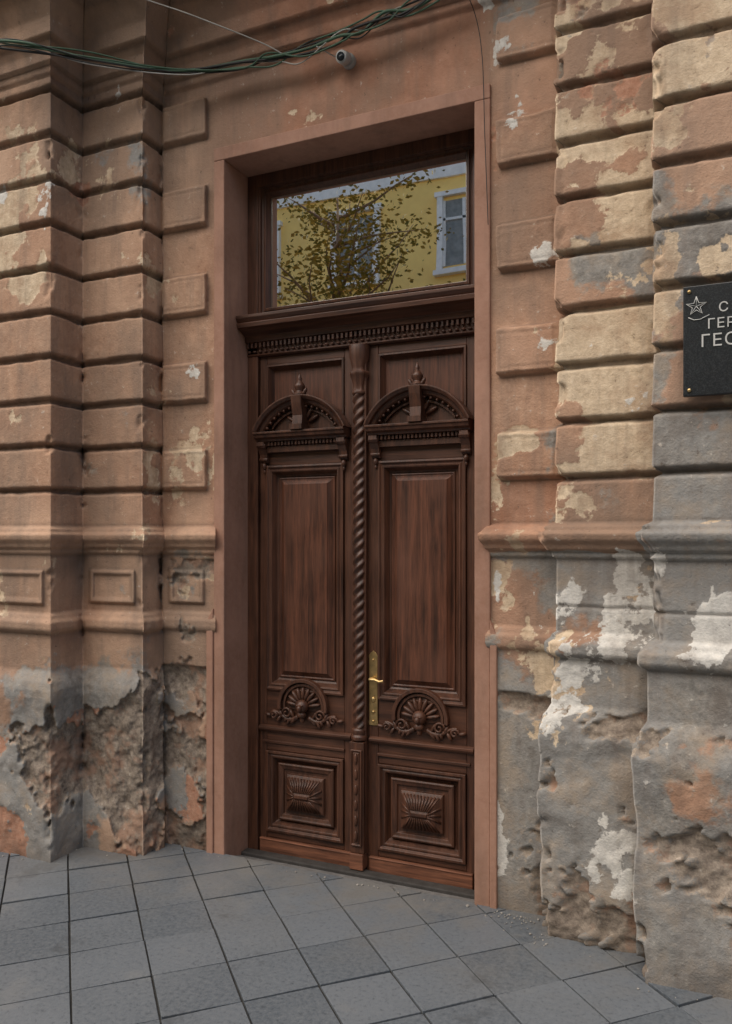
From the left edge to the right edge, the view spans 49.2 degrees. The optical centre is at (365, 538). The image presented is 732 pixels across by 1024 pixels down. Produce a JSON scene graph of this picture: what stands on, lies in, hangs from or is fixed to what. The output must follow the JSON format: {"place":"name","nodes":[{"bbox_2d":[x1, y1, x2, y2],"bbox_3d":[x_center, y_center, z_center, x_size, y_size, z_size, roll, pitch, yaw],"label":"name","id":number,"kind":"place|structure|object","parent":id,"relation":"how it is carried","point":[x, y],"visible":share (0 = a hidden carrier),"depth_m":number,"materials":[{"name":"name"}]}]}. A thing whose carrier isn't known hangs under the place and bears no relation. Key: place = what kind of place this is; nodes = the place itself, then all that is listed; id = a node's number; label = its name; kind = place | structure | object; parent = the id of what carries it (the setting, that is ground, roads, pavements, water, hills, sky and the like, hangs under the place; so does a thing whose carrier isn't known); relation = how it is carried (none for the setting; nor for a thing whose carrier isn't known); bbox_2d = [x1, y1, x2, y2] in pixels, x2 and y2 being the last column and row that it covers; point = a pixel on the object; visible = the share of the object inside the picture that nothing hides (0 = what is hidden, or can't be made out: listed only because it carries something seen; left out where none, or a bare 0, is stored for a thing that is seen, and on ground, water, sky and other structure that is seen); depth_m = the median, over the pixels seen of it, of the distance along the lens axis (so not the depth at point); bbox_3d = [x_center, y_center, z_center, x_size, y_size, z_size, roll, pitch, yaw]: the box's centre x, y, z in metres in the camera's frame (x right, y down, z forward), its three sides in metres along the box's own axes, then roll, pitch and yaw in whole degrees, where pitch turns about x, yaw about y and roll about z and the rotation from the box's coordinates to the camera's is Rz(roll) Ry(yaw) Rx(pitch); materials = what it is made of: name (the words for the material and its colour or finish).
{"place":"outdoors","nodes":[
{"label":"outdoors","id":0,"kind":"place"},
{"bbox_2d":[0,843,731,1023],"bbox_3d":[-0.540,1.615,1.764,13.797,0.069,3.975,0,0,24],"label":"pavement","id":1,"kind":"structure","parent":0,"point":[418,944],"depth_m":3.04,"materials":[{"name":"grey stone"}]},
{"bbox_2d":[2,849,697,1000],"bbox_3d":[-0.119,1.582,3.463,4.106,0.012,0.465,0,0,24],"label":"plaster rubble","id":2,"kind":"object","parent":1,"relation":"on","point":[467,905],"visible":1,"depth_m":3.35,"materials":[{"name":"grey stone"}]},
{"bbox_2d":[237,855,474,903],"bbox_3d":[-0.059,1.670,3.885,1.310,0.160,0.360,0,0,24],"label":"door threshold","id":3,"kind":"object","parent":1,"relation":"on","point":[363,879],"depth_m":3.83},
{"bbox_2d":[0,0,731,999],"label":"facade wall","id":4,"kind":"structure","parent":1,"relation":"on","point":[604,538],"depth_m":3.44,"materials":[{"name":"paint"}]},
{"bbox_2d":[0,0,488,224],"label":"overhead cables","id":5,"kind":"object","parent":4,"relation":"attached to","point":[278,55],"visible":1,"depth_m":3.81,"materials":[{"name":"black rubber"}]},
{"bbox_2d":[336,50,355,69],"bbox_3d":[-0.093,-2.218,3.698,0.066,0.079,0.109,0,0,24],"label":"security camera","id":6,"kind":"object","parent":4,"relation":"attached to","point":[346,59],"visible":1,"depth_m":3.67,"materials":[{"name":"grey plastic"}]},
{"bbox_2d":[206,83,497,908],"bbox_3d":[-0.062,-0.158,3.873,1.499,3.615,0.305,0,0,24],"label":"door surround","id":7,"kind":"object","parent":4,"relation":"attached to","point":[237,165],"visible":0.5,"depth_m":4.01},
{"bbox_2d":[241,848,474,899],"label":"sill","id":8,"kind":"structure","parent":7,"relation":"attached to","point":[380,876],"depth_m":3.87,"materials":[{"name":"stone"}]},
{"bbox_2d":[350,852,367,870],"bbox_3d":[-0.036,1.577,3.929,0.072,0.079,0.062,0,0,24],"label":"astragal foot","id":9,"kind":"object","parent":8,"relation":"attached to","point":[359,861],"visible":0.89,"depth_m":3.90},
{"bbox_2d":[349,344,369,853],"bbox_3d":[-0.032,0.293,3.938,0.104,2.483,0.106,0,0,24],"label":"astragal capital and base","id":10,"kind":"object","parent":8,"relation":"on","point":[359,355],"visible":0.98,"depth_m":3.90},
{"bbox_2d":[353,394,364,728],"bbox_3d":[-0.031,0.110,3.941,0.070,1.640,0.070,0,0,24],"label":"twisted astragal","id":11,"kind":"object","parent":10,"relation":"attached to","point":[358,561],"visible":0.96,"depth_m":3.91,"materials":[{"name":"brown wood"}]},
{"bbox_2d":[352,363,367,854],"bbox_3d":[-0.030,0.301,3.943,0.080,2.498,0.030,0,0,24],"label":"astragal back","id":12,"kind":"object","parent":10,"relation":"attached to","point":[365,566],"visible":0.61,"depth_m":3.92,"materials":[{"name":"brown wood"}]},
{"bbox_2d":[248,128,474,849],"bbox_3d":[-0.011,-0.125,3.984,1.295,3.550,0.100,0,0,24],"label":"frame","id":13,"kind":"object","parent":7,"relation":"attached to","point":[422,146],"visible":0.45,"depth_m":4.19,"materials":[{"name":"brown wood"}]},
{"bbox_2d":[260,348,351,851],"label":"stiles","id":14,"kind":"object","parent":13,"relation":"attached to","point":[348,562],"visible":0.48,"depth_m":3.99,"materials":[{"name":"brown wood"}]},
{"bbox_2d":[251,394,351,452],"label":"pediment","id":15,"kind":"structure","parent":14,"relation":"attached to","point":[322,426],"depth_m":4.04,"materials":[{"name":"brown wood"}]},
{"bbox_2d":[287,373,318,429],"bbox_3d":[-0.333,-0.692,4.041,0.180,0.287,0.100,0,0,24],"label":"pediment finial","id":16,"kind":"object","parent":15,"relation":"on","point":[299,418],"visible":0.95,"depth_m":4.01,"materials":[{"name":"brown wood"}]},
{"bbox_2d":[256,404,348,473],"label":"pediment consoles","id":17,"kind":"object","parent":14,"relation":"attached to","point":[342,443],"visible":0.94,"depth_m":4.04,"materials":[{"name":"brown wood"}]},
{"bbox_2d":[258,724,351,751],"bbox_3d":[-0.316,1.016,4.076,0.530,0.096,0.022,0,0,24],"label":"lock rail ledge","id":18,"kind":"object","parent":14,"relation":"attached to","point":[307,732],"visible":0.98,"depth_m":4.07,"materials":[{"name":"brown wood"}]},
{"bbox_2d":[267,349,344,849],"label":"rails","id":19,"kind":"object","parent":14,"relation":"attached to","point":[337,706],"visible":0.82,"depth_m":4.08,"materials":[{"name":"brown wood"}]},
{"bbox_2d":[260,836,349,866],"bbox_3d":[-0.307,1.597,4.089,0.525,0.082,0.052,0,0,24],"label":"kickboard","id":20,"kind":"object","parent":19,"relation":"attached to","point":[307,851],"visible":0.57,"depth_m":4.07,"materials":[{"name":"brown wood"}]},
{"bbox_2d":[270,359,344,840],"bbox_3d":[-0.270,0.345,4.122,0.579,2.590,0.040,0,0,24],"label":"leaf board","id":21,"kind":"object","parent":14,"relation":"attached to","point":[324,383],"visible":0.14,"depth_m":4.08,"materials":[{"name":"brown wood"}]},
{"bbox_2d":[277,678,328,712],"bbox_3d":[-0.314,0.795,4.085,0.284,0.164,0.064,0,0,24],"label":"shell hood","id":22,"kind":"object","parent":21,"relation":"attached to","point":[315,687],"visible":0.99,"depth_m":4.06,"materials":[{"name":"brown wood"}]},
{"bbox_2d":[265,687,343,728],"bbox_3d":[-0.327,0.858,4.055,0.453,0.205,0.078,0,0,24],"label":"shell and scrolls","id":23,"kind":"object","parent":21,"relation":"attached to","point":[302,701],"visible":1,"depth_m":4.05,"materials":[{"name":"brown wood"}]},
{"bbox_2d":[266,463,343,695],"bbox_3d":[-0.310,0.203,4.093,0.446,1.163,0.044,0,0,24],"label":"panel moulding","id":24,"kind":"object","parent":21,"relation":"attached to","point":[274,679],"visible":0.99,"depth_m":4.16,"materials":[{"name":"brown wood"}]},
{"bbox_2d":[266,750,343,843],"bbox_3d":[-0.316,1.310,4.080,0.446,0.418,0.073,0,0,24],"label":"panel","id":25,"kind":"object","parent":21,"relation":"attached to","point":[281,817],"visible":1,"depth_m":4.08,"materials":[{"name":"brown wood"}]},
{"bbox_2d":[286,777,321,814],"bbox_3d":[-0.323,1.310,4.066,0.207,0.171,0.047,0,0,24],"label":"panel carving","id":26,"kind":"object","parent":25,"relation":"attached to","point":[297,788],"visible":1,"depth_m":4.06,"materials":[{"name":"brown wood"}]},
{"bbox_2d":[267,357,343,413],"bbox_3d":[-0.308,-0.733,4.097,0.446,0.343,0.036,0,0,24],"label":"top field moulding","id":27,"kind":"object","parent":21,"relation":"attached to","point":[271,369],"visible":0.68,"depth_m":4.12,"materials":[{"name":"brown wood"}]},
{"bbox_2d":[280,476,335,680],"bbox_3d":[-0.306,0.202,4.102,0.322,1.037,0.025,0,0,24],"label":"raised panel","id":28,"kind":"object","parent":21,"relation":"attached to","point":[307,577],"visible":1,"depth_m":4.08,"materials":[{"name":"brown wood"}]},
{"bbox_2d":[236,284,474,357],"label":"entablature","id":29,"kind":"structure","parent":13,"relation":"attached to","point":[428,306],"depth_m":3.86,"materials":[{"name":"brown wood"}]},
{"bbox_2d":[247,317,474,356],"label":"dentils","id":30,"kind":"object","parent":29,"relation":"attached to","point":[303,340],"visible":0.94,"depth_m":3.92,"materials":[{"name":"brown wood"}]},
{"bbox_2d":[258,143,474,312],"bbox_3d":[-0.012,-1.495,3.983,1.185,0.710,0.082,0,0,24],"label":"transom frame","id":31,"kind":"object","parent":13,"relation":"attached to","point":[266,194],"visible":0.51,"depth_m":3.96,"materials":[{"name":"brown wood"}]},
{"bbox_2d":[271,159,465,306],"bbox_3d":[-0.012,-1.500,3.983,1.115,0.640,0.006,0,0,24],"label":"transom pane","id":32,"kind":"object","parent":31,"relation":"in","point":[395,231],"visible":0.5,"depth_m":3.96,"materials":[{"name":"clear glass"}]},
{"bbox_2d":[365,335,474,889],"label":"stiles","id":33,"kind":"object","parent":13,"relation":"attached to","point":[373,761],"visible":0.4,"depth_m":3.73,"materials":[{"name":"brown wood"}]},
{"bbox_2d":[368,651,383,725],"bbox_3d":[0.048,0.733,3.893,0.097,0.365,0.058,0,0,24],"label":"brass handle","id":34,"kind":"object","parent":33,"relation":"attached to","point":[374,681],"visible":1,"depth_m":3.92,"materials":[{"name":"gold metal"}]},
{"bbox_2d":[364,384,474,447],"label":"pediment","id":35,"kind":"structure","parent":33,"relation":"attached to","point":[442,418],"depth_m":3.78,"materials":[{"name":"brown wood"}]},
{"bbox_2d":[402,362,437,421],"bbox_3d":[0.244,-0.692,3.782,0.180,0.287,0.100,0,0,24],"label":"pediment finial","id":36,"kind":"object","parent":35,"relation":"on","point":[419,405],"visible":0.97,"depth_m":3.75,"materials":[{"name":"brown wood"}]},
{"bbox_2d":[368,395,471,468],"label":"pediment consoles","id":37,"kind":"object","parent":33,"relation":"attached to","point":[465,436],"visible":0.92,"depth_m":3.78,"materials":[{"name":"brown wood"}]},
{"bbox_2d":[369,855,473,889],"bbox_3d":[0.263,1.597,3.833,0.525,0.082,0.052,0,0,24],"label":"kickboard","id":38,"kind":"object","parent":33,"relation":"attached to","point":[430,873],"visible":0.92,"depth_m":3.81,"materials":[{"name":"brown wood"}]},
{"bbox_2d":[369,736,474,766],"bbox_3d":[0.259,1.016,3.818,0.530,0.096,0.022,0,0,24],"label":"lock rail ledge","id":39,"kind":"object","parent":33,"relation":"attached to","point":[424,745],"visible":1,"depth_m":3.81,"materials":[{"name":"brown wood"}]},
{"bbox_2d":[381,346,466,861],"bbox_3d":[0.264,0.345,3.883,0.579,2.590,0.040,0,0,24],"label":"leaf board","id":40,"kind":"object","parent":33,"relation":"attached to","point":[443,372],"visible":0.07,"depth_m":3.82,"materials":[{"name":"brown wood"}]},
{"bbox_2d":[391,688,449,725],"bbox_3d":[0.265,0.795,3.825,0.284,0.164,0.064,0,0,24],"label":"shell hood","id":41,"kind":"object","parent":40,"relation":"attached to","point":[436,700],"visible":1,"depth_m":3.80,"materials":[{"name":"brown wood"}]},
{"bbox_2d":[377,697,465,741],"bbox_3d":[0.251,0.858,3.795,0.453,0.205,0.078,0,0,24],"label":"shell and scrolls","id":42,"kind":"object","parent":40,"relation":"attached to","point":[419,712],"visible":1,"depth_m":3.79,"materials":[{"name":"brown wood"}]},
{"bbox_2d":[378,457,465,706],"bbox_3d":[0.268,0.203,3.833,0.446,1.163,0.044,0,0,24],"label":"panel moulding","id":43,"kind":"object","parent":40,"relation":"attached to","point":[387,690],"visible":1,"depth_m":3.87,"materials":[{"name":"brown wood"}]},
{"bbox_2d":[378,764,465,864],"bbox_3d":[0.262,1.310,3.820,0.446,0.418,0.073,0,0,24],"label":"panel","id":44,"kind":"object","parent":40,"relation":"attached to","point":[394,836],"visible":1,"depth_m":3.82,"materials":[{"name":"brown wood"}]},
{"bbox_2d":[401,793,440,833],"bbox_3d":[0.256,1.310,3.806,0.207,0.171,0.047,0,0,24],"label":"panel carving","id":45,"kind":"object","parent":44,"relation":"attached to","point":[430,826],"visible":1,"depth_m":3.80,"materials":[{"name":"brown wood"}]},
{"bbox_2d":[378,345,465,405],"bbox_3d":[0.270,-0.733,3.837,0.446,0.343,0.036,0,0,24],"label":"top field moulding","id":46,"kind":"object","parent":40,"relation":"attached to","point":[383,358],"visible":0.66,"depth_m":3.85,"materials":[{"name":"brown wood"}]},
{"bbox_2d":[379,336,466,870],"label":"rails","id":47,"kind":"object","parent":40,"relation":"attached to","point":[458,716],"visible":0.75,"depth_m":3.82,"materials":[{"name":"brown wood"}]},
{"bbox_2d":[392,472,455,690],"bbox_3d":[0.272,0.202,3.842,0.322,1.037,0.025,0,0,24],"label":"raised panel","id":48,"kind":"object","parent":40,"relation":"attached to","point":[423,580],"visible":1,"depth_m":3.83,"materials":[{"name":"brown wood"}]},
{"bbox_2d":[683,282,731,397],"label":"memorial plaque","id":49,"kind":"object","parent":4,"relation":"attached to","point":[707,339],"visible":1,"depth_m":2.78,"materials":[{"name":"black stone"}]}
]}

